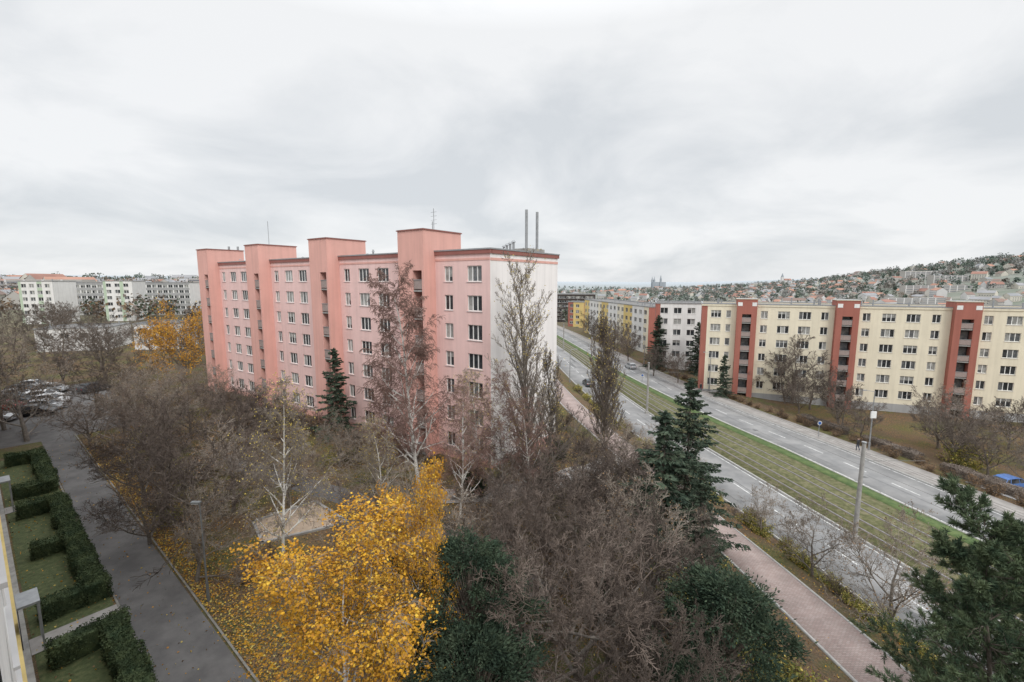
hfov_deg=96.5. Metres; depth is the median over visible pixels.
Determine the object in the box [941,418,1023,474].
bare tree
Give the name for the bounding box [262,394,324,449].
bare tree
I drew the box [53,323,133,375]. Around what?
bare tree
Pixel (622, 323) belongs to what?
window frames
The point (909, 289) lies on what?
distant apartment blocks
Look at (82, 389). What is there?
parked car
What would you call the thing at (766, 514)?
bare tree
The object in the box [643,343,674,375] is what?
bare tree
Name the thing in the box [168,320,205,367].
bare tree
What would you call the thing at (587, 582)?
bare tree
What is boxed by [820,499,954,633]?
bare tree
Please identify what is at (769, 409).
brown shrub
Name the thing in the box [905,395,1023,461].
bare tree
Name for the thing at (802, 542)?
bare tree
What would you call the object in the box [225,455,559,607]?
courtyard path
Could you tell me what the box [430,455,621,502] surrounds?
courtyard paving
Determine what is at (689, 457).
bare tree
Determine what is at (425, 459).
bare shrub
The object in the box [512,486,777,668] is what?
bare tree
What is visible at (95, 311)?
bare tree
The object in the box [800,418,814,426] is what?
brown shrub
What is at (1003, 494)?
side parking
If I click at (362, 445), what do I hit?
brown shrub
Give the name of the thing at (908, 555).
tram rails
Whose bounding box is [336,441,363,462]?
bare shrub
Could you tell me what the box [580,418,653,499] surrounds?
bare tree
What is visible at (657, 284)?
distant cathedral
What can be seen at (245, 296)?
window glass
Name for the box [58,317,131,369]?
bare tree
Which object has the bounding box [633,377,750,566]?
spruce tree
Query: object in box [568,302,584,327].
walls
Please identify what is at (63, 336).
bare tree
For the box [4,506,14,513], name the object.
entrance path
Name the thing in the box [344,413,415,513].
birch tree
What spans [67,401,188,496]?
bare tree
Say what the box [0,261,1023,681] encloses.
ground
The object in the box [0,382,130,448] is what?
parking lot
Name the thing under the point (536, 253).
roof
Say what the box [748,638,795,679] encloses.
yellow green shrub
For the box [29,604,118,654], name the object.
entrance path
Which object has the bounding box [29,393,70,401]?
parked car
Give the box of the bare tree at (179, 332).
[151,313,204,359]
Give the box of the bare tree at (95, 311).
[66,304,116,325]
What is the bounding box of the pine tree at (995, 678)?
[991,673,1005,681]
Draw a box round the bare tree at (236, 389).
[206,377,263,420]
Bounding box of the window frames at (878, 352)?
[707,310,1022,407]
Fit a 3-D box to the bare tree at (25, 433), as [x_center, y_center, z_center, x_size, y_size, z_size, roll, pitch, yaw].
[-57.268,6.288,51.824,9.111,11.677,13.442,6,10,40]
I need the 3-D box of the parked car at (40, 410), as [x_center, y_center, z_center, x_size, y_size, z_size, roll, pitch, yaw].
[-64.600,9.315,62.016,4.300,1.470,2.000,-3,8,-20]
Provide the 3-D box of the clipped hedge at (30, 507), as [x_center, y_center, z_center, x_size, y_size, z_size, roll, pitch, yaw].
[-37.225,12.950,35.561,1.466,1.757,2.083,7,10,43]
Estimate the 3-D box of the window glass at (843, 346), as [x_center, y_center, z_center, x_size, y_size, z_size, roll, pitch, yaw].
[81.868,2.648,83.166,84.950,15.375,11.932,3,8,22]
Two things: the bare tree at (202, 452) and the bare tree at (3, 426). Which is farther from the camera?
the bare tree at (3, 426)
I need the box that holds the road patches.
[564,358,993,672]
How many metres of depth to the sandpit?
34.21 m
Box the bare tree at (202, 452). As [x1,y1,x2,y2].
[135,409,290,524]
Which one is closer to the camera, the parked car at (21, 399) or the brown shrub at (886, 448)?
the brown shrub at (886, 448)
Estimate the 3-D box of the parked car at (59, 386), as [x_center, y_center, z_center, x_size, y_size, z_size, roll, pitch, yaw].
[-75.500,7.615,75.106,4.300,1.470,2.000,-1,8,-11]
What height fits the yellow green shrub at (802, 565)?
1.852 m
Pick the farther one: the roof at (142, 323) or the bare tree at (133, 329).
the roof at (142, 323)
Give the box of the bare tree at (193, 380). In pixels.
[158,362,216,415]
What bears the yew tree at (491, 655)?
on the ground at (894, 427)
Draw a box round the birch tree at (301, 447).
[227,370,349,561]
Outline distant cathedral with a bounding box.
[651,276,665,287]
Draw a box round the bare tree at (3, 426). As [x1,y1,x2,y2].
[0,358,52,430]
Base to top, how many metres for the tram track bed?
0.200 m
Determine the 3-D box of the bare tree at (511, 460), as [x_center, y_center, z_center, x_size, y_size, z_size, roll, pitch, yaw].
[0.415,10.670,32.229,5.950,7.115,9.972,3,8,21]
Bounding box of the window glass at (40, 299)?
[21,284,52,320]
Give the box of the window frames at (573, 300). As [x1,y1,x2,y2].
[557,296,593,315]
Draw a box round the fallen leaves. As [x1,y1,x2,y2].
[1,415,909,681]
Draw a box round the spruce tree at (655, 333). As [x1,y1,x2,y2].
[639,315,669,371]
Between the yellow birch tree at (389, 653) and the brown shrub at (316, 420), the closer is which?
the yellow birch tree at (389, 653)
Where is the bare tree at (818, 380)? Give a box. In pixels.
[774,361,838,409]
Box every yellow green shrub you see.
[149,503,183,529]
[322,449,342,467]
[583,393,591,401]
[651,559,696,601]
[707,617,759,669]
[711,492,725,504]
[716,554,732,567]
[734,506,764,526]
[744,517,776,540]
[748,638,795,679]
[750,651,830,681]
[775,537,799,552]
[778,547,818,572]
[815,567,851,595]
[835,590,870,609]
[857,600,900,634]
[899,634,933,657]
[929,652,959,678]
[934,441,997,470]
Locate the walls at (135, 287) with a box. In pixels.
[103,281,147,320]
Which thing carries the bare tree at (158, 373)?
on the ground at (894, 427)
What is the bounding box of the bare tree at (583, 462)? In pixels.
[535,438,610,534]
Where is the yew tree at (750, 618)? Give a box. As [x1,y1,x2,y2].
[619,558,818,681]
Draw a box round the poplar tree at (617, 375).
[588,318,626,436]
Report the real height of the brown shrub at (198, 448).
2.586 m
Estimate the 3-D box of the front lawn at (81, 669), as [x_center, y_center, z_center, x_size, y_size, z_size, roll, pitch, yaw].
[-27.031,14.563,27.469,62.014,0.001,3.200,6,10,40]
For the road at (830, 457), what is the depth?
60.34 m
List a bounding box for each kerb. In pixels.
[59,482,157,681]
[75,435,259,681]
[557,345,999,620]
[557,365,946,662]
[558,328,1023,521]
[558,335,1009,553]
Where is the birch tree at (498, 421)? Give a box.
[460,358,537,504]
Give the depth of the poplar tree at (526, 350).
39.86 m
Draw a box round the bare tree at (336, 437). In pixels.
[303,405,367,470]
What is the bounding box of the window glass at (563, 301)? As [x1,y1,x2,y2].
[557,296,593,319]
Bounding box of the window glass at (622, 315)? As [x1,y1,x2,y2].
[585,303,646,348]
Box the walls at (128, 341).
[34,324,132,351]
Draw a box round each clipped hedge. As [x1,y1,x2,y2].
[3,450,30,467]
[9,479,44,500]
[14,494,49,520]
[27,534,63,560]
[28,446,59,493]
[34,580,87,623]
[42,617,103,671]
[45,491,113,606]
[93,604,162,681]
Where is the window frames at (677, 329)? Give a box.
[659,307,694,367]
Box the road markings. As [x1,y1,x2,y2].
[557,338,1002,612]
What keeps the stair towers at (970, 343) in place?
attached to the walls at (997, 344)
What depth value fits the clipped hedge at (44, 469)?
41.35 m
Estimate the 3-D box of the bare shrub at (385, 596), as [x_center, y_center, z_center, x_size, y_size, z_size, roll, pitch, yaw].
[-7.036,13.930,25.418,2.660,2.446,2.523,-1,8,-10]
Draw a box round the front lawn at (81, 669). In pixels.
[0,460,115,681]
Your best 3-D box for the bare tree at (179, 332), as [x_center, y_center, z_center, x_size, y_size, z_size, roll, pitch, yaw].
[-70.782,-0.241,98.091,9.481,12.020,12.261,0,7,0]
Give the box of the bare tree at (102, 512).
[76,450,182,544]
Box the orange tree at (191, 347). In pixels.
[142,293,204,380]
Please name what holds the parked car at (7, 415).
on the parking lot
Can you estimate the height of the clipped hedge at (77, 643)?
1.630 m
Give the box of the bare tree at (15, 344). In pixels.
[0,327,41,382]
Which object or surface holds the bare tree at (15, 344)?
on the ground at (894, 427)
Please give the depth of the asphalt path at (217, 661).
26.48 m
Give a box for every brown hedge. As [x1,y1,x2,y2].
[800,413,849,434]
[860,434,924,460]
[939,462,1023,497]
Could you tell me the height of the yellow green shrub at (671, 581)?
2.700 m
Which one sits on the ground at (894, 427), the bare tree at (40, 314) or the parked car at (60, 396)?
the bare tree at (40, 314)
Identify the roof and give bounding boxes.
[17,279,75,281]
[34,321,128,329]
[76,281,198,282]
[132,320,193,324]
[196,208,559,268]
[557,292,595,294]
[584,299,654,306]
[655,299,700,303]
[701,298,1023,310]
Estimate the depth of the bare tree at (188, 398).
54.05 m
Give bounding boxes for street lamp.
[190,501,209,602]
[707,352,710,390]
[863,390,876,449]
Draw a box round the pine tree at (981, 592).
[847,471,1023,681]
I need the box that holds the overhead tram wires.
[572,328,1023,516]
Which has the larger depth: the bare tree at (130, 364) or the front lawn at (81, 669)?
the bare tree at (130, 364)
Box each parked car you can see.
[1,393,30,401]
[3,411,16,420]
[4,383,33,390]
[12,403,57,415]
[18,379,47,385]
[27,398,67,407]
[28,389,64,395]
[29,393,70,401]
[37,382,70,391]
[76,382,110,392]
[993,473,1023,486]
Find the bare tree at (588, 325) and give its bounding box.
[579,310,598,336]
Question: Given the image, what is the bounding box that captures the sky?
[0,0,1023,281]
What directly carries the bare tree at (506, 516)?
on the ground at (894, 427)
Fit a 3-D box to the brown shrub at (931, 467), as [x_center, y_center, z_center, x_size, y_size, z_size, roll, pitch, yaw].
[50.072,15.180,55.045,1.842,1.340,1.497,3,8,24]
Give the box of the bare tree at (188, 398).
[137,376,232,434]
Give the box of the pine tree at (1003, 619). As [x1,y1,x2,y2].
[891,519,1023,681]
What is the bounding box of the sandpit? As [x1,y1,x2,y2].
[251,500,348,543]
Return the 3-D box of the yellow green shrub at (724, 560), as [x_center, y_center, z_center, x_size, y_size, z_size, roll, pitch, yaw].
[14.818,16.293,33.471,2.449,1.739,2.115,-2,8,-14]
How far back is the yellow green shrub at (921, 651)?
26.60 m
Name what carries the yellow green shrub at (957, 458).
on the ground at (894, 427)
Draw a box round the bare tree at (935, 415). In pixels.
[904,385,979,448]
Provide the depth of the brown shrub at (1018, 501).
46.67 m
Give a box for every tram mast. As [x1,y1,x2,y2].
[645,362,665,413]
[850,441,902,540]
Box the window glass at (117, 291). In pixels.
[106,284,131,317]
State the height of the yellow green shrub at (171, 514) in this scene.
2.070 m
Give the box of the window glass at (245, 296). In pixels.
[223,266,482,449]
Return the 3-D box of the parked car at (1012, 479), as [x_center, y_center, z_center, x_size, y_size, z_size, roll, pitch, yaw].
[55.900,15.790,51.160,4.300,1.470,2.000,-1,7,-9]
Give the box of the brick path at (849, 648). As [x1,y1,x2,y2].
[556,381,914,681]
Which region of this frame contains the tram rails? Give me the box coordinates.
[557,339,1022,621]
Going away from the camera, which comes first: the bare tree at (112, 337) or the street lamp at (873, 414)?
the street lamp at (873, 414)
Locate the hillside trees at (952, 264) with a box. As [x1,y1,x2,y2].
[0,252,1023,301]
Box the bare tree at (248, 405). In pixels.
[170,388,275,466]
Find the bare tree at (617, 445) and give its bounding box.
[563,427,655,508]
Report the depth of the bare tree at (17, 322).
118.80 m
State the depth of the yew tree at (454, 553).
17.90 m
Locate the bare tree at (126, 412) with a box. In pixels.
[73,377,194,448]
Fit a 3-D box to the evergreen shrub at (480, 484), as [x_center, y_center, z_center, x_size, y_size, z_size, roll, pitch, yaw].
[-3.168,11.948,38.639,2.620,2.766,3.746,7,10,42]
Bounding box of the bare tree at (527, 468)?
[487,386,569,498]
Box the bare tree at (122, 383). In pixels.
[90,369,178,433]
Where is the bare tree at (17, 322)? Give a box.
[0,303,40,349]
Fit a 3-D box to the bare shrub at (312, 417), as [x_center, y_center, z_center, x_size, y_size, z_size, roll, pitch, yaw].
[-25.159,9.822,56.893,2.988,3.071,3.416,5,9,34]
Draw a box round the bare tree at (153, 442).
[107,405,239,510]
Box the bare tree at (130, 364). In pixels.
[89,348,162,391]
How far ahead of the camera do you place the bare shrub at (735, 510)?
43.62 m
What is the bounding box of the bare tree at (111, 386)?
[92,368,162,415]
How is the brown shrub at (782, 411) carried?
on the ground at (894, 427)
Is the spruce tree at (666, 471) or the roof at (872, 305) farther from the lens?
the roof at (872, 305)
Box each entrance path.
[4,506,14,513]
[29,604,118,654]
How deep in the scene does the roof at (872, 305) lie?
86.00 m
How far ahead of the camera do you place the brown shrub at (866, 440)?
63.56 m
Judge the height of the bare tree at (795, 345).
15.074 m
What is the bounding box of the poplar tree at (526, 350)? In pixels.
[484,245,587,481]
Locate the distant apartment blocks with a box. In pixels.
[4,271,972,303]
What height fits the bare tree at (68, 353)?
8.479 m
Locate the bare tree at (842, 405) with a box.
[823,387,871,427]
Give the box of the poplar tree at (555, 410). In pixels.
[534,340,567,462]
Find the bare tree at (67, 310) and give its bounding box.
[25,299,78,324]
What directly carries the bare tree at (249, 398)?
on the ground at (894, 427)
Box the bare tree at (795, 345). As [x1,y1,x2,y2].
[769,330,834,403]
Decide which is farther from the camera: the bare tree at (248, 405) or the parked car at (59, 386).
the parked car at (59, 386)
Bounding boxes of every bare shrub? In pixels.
[293,409,306,425]
[297,412,322,427]
[309,420,328,435]
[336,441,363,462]
[338,425,359,443]
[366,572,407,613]
[398,448,430,463]
[417,451,434,462]
[428,453,449,471]
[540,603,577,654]
[556,403,582,429]
[567,434,594,450]
[583,435,603,456]
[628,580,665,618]
[724,505,739,513]
[822,571,856,604]
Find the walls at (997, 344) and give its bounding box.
[698,306,1023,422]
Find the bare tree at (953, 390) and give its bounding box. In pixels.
[910,376,1007,449]
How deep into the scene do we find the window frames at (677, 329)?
118.18 m
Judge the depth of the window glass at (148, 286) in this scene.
239.84 m
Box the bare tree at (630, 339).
[612,321,641,351]
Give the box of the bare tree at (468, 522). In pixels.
[408,486,512,622]
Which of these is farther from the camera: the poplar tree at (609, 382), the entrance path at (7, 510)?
the poplar tree at (609, 382)
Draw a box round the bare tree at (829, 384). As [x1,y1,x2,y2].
[809,366,866,422]
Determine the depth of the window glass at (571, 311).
230.51 m
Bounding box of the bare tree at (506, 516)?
[455,467,608,610]
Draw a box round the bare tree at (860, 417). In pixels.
[835,398,886,435]
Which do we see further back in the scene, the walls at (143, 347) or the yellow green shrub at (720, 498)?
the walls at (143, 347)
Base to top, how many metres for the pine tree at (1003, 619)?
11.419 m
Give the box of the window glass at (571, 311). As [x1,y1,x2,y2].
[570,304,578,326]
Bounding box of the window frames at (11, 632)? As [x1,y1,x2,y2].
[0,536,22,681]
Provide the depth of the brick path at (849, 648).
29.50 m
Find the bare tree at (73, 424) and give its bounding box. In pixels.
[36,391,131,447]
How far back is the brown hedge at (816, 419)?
71.20 m
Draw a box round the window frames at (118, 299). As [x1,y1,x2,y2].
[106,284,130,316]
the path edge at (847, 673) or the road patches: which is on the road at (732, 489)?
the road patches
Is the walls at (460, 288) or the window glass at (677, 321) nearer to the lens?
the walls at (460, 288)
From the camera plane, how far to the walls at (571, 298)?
296.91 m
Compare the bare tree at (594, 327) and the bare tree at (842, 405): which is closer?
the bare tree at (842, 405)
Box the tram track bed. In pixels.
[557,337,1023,621]
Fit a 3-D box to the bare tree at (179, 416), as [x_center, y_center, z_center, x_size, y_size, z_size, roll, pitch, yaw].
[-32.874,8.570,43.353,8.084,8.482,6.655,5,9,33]
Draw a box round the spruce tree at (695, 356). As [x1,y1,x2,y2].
[679,321,700,375]
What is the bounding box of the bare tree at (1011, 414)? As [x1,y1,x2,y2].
[978,396,1023,449]
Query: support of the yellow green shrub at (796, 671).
on the ground at (894, 427)
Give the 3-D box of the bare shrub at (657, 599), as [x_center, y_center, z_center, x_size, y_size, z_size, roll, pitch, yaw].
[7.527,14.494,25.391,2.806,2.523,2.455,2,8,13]
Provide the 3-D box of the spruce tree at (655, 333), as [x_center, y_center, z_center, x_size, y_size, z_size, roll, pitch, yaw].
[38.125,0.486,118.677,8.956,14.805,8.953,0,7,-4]
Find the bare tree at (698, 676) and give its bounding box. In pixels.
[519,566,751,681]
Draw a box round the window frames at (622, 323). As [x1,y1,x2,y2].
[585,302,645,349]
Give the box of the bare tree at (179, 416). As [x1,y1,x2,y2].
[126,389,215,467]
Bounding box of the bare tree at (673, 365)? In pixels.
[662,351,691,382]
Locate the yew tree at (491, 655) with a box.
[399,611,553,681]
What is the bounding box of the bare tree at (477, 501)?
[434,464,557,556]
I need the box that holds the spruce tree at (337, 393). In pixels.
[307,347,363,441]
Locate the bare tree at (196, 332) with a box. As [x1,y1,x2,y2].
[181,316,203,341]
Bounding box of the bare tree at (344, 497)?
[311,479,391,590]
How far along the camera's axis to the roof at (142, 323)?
123.99 m
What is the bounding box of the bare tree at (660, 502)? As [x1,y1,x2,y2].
[566,461,727,603]
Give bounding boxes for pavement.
[557,325,1023,519]
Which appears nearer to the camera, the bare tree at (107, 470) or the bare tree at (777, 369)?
the bare tree at (107, 470)
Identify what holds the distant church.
on the ground at (894, 427)
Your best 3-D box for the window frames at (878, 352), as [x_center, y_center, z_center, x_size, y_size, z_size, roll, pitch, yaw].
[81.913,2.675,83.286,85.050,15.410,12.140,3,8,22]
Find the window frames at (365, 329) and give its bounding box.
[223,265,482,454]
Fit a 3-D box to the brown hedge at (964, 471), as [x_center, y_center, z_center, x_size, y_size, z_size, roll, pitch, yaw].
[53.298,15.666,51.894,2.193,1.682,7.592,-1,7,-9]
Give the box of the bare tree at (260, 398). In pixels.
[226,381,282,433]
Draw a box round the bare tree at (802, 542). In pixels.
[769,489,867,589]
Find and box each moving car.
[582,379,592,386]
[625,363,636,368]
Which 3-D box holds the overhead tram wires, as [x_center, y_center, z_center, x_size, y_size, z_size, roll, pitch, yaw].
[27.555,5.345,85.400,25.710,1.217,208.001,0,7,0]
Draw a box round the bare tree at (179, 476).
[123,429,272,591]
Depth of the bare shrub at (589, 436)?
54.25 m
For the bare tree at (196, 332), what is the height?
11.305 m
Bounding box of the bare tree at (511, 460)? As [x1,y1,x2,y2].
[464,436,562,542]
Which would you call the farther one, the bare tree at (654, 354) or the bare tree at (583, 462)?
the bare tree at (654, 354)
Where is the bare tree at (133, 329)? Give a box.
[117,315,171,355]
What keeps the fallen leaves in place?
on the ground at (894, 427)
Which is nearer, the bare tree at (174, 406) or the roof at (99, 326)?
the bare tree at (174, 406)
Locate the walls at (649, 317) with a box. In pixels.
[584,300,654,353]
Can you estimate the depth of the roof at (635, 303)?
177.82 m
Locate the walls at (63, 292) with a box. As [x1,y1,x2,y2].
[18,282,79,323]
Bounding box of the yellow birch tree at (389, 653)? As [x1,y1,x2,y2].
[227,489,455,681]
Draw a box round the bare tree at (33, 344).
[19,323,72,358]
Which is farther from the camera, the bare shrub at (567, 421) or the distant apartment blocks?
the distant apartment blocks
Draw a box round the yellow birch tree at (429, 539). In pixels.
[372,448,466,681]
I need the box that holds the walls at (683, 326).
[654,303,701,369]
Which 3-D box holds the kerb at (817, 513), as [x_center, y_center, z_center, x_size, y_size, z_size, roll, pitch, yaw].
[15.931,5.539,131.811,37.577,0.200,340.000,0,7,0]
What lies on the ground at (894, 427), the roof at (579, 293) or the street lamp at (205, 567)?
the street lamp at (205, 567)
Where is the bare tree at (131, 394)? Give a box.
[50,363,182,432]
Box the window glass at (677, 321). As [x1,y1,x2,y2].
[659,308,694,366]
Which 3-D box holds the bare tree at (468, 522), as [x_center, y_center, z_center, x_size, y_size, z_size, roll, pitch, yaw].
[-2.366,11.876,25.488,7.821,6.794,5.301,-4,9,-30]
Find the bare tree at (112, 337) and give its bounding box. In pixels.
[93,325,132,358]
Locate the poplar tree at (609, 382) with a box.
[584,307,625,451]
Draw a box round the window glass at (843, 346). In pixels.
[707,310,1023,406]
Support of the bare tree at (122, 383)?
on the ground at (894, 427)
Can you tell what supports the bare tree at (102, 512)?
on the ground at (894, 427)
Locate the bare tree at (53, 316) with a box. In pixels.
[19,300,78,336]
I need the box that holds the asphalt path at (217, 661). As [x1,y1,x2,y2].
[40,434,251,681]
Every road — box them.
[556,347,1018,677]
[557,328,1014,541]
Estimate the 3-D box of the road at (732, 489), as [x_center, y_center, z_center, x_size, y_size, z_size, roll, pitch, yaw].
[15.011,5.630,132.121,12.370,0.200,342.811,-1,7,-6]
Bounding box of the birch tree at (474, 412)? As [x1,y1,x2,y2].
[443,368,512,479]
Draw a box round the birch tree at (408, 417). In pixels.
[356,260,464,495]
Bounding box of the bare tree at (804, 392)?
[779,378,819,413]
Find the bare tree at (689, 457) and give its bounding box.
[653,443,706,477]
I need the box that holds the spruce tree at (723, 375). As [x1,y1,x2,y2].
[710,354,737,398]
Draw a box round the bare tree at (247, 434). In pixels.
[195,400,277,479]
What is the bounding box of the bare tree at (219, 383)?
[185,364,236,411]
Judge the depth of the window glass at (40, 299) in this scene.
192.01 m
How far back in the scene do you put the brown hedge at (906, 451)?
60.61 m
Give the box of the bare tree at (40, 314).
[18,301,83,323]
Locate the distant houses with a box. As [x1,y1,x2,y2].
[0,254,1023,309]
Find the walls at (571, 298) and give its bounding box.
[557,294,594,321]
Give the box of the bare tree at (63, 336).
[29,311,103,360]
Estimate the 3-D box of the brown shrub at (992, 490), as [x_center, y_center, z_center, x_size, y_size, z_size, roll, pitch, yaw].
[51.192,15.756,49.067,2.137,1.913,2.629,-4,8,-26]
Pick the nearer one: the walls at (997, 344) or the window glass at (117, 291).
the walls at (997, 344)
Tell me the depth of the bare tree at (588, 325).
180.98 m
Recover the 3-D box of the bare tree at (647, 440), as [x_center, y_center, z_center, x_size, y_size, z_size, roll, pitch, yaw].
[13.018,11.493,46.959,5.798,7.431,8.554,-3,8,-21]
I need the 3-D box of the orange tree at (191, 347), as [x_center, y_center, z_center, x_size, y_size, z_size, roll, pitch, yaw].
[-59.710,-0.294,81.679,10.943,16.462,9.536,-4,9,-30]
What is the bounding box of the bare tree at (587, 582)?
[399,504,775,681]
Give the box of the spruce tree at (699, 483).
[669,463,735,578]
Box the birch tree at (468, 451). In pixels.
[428,372,494,516]
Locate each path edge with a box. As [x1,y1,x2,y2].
[558,401,857,681]
[559,382,915,678]
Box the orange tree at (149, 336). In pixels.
[128,312,180,376]
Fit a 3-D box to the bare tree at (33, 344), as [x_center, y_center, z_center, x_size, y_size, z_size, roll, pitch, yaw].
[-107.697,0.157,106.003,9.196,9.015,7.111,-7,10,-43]
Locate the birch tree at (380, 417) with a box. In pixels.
[352,362,411,485]
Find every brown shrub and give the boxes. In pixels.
[79,435,126,456]
[188,436,221,458]
[229,539,278,567]
[231,555,263,585]
[299,412,331,431]
[353,440,371,451]
[446,459,467,474]
[454,477,473,499]
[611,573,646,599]
[736,394,748,401]
[764,405,773,411]
[773,407,783,415]
[778,412,788,418]
[793,411,805,422]
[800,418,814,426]
[821,422,834,430]
[830,427,844,436]
[846,432,858,441]
[859,437,872,445]
[875,445,892,451]
[880,448,901,458]
[914,454,931,464]
[920,463,936,471]
[939,466,957,476]
[965,472,988,486]
[971,479,1008,497]
[1010,489,1023,505]
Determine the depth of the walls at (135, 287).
207.15 m
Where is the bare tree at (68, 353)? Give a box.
[14,339,81,383]
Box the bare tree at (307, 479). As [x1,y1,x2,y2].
[220,434,336,507]
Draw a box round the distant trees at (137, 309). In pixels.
[0,276,921,321]
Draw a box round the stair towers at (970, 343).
[732,299,983,418]
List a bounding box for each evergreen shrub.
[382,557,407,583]
[456,468,489,498]
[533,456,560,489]
[551,439,568,459]
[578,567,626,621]
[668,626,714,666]
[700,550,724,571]
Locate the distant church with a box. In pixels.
[780,273,791,282]
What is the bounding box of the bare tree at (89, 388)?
[47,361,123,410]
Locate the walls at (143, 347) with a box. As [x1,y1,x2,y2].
[133,323,198,349]
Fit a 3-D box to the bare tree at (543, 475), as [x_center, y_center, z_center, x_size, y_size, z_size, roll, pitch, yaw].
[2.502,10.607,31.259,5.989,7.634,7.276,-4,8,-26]
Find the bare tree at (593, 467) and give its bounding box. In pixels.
[550,427,640,502]
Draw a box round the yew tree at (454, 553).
[400,522,558,681]
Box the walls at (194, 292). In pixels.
[76,282,200,314]
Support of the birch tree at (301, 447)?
on the ground at (894, 427)
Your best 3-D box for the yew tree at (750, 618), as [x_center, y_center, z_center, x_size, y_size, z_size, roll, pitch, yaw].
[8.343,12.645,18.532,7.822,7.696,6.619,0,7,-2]
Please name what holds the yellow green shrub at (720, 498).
on the ground at (894, 427)
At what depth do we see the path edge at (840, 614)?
31.78 m
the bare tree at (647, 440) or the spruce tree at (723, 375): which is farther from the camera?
the spruce tree at (723, 375)
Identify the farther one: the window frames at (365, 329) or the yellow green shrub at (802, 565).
the window frames at (365, 329)
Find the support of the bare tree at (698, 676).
on the ground at (894, 427)
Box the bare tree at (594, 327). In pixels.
[577,317,609,342]
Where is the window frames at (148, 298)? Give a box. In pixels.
[77,285,189,314]
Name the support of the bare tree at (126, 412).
on the ground at (894, 427)
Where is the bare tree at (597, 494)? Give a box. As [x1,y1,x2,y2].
[562,439,660,534]
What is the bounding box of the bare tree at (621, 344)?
[612,330,643,360]
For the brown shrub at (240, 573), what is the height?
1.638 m
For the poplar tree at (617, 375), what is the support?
on the ground at (894, 427)
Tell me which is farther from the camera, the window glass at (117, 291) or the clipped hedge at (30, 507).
the window glass at (117, 291)
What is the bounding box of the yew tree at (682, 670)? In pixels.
[636,645,723,681]
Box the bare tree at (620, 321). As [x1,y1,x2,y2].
[598,318,632,349]
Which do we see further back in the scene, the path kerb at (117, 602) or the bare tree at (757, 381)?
the bare tree at (757, 381)
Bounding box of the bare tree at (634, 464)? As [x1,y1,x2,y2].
[591,444,673,552]
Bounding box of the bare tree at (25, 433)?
[0,344,81,441]
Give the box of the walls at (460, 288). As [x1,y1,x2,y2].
[219,253,557,468]
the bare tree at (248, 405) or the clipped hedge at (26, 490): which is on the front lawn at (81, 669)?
the clipped hedge at (26, 490)
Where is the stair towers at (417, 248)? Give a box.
[196,229,460,457]
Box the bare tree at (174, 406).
[83,376,230,460]
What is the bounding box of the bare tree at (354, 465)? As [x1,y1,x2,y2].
[308,412,435,494]
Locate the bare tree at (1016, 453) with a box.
[978,430,1023,479]
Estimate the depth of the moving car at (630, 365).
118.21 m
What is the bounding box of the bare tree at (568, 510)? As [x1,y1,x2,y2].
[515,455,630,575]
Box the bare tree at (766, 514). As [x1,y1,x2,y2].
[721,479,808,533]
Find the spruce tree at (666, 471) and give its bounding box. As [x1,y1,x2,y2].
[602,410,729,578]
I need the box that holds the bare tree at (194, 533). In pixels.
[168,478,261,587]
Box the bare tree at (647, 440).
[598,418,662,484]
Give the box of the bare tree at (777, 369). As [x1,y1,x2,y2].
[760,354,804,402]
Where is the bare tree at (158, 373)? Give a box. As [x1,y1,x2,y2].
[125,351,189,403]
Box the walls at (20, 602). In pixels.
[0,475,45,681]
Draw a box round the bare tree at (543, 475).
[513,444,606,549]
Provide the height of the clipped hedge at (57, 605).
1.581 m
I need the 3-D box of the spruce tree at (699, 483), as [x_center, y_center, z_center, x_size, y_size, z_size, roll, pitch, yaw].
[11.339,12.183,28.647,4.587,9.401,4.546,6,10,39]
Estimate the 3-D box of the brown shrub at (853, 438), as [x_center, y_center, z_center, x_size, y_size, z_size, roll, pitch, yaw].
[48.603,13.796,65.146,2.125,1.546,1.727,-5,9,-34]
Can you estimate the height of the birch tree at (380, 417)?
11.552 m
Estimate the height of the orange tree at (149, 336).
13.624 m
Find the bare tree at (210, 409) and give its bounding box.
[180,381,237,440]
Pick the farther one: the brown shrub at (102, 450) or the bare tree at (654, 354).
the bare tree at (654, 354)
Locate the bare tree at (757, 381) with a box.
[743,371,766,385]
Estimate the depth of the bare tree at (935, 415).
64.44 m
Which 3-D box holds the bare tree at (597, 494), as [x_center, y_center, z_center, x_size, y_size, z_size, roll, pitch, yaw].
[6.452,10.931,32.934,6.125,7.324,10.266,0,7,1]
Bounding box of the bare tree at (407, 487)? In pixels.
[315,455,474,559]
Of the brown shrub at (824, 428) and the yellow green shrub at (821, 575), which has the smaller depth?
the yellow green shrub at (821, 575)
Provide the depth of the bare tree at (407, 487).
30.38 m
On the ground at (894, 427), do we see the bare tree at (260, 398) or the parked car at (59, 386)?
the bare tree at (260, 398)
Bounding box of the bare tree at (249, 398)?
[230,384,297,434]
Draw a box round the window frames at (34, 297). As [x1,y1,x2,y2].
[21,284,49,320]
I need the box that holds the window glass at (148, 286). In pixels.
[76,285,190,314]
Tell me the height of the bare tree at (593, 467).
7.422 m
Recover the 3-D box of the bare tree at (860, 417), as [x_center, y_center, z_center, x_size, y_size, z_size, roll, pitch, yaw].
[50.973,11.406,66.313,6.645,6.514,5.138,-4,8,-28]
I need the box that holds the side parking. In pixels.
[967,482,1020,499]

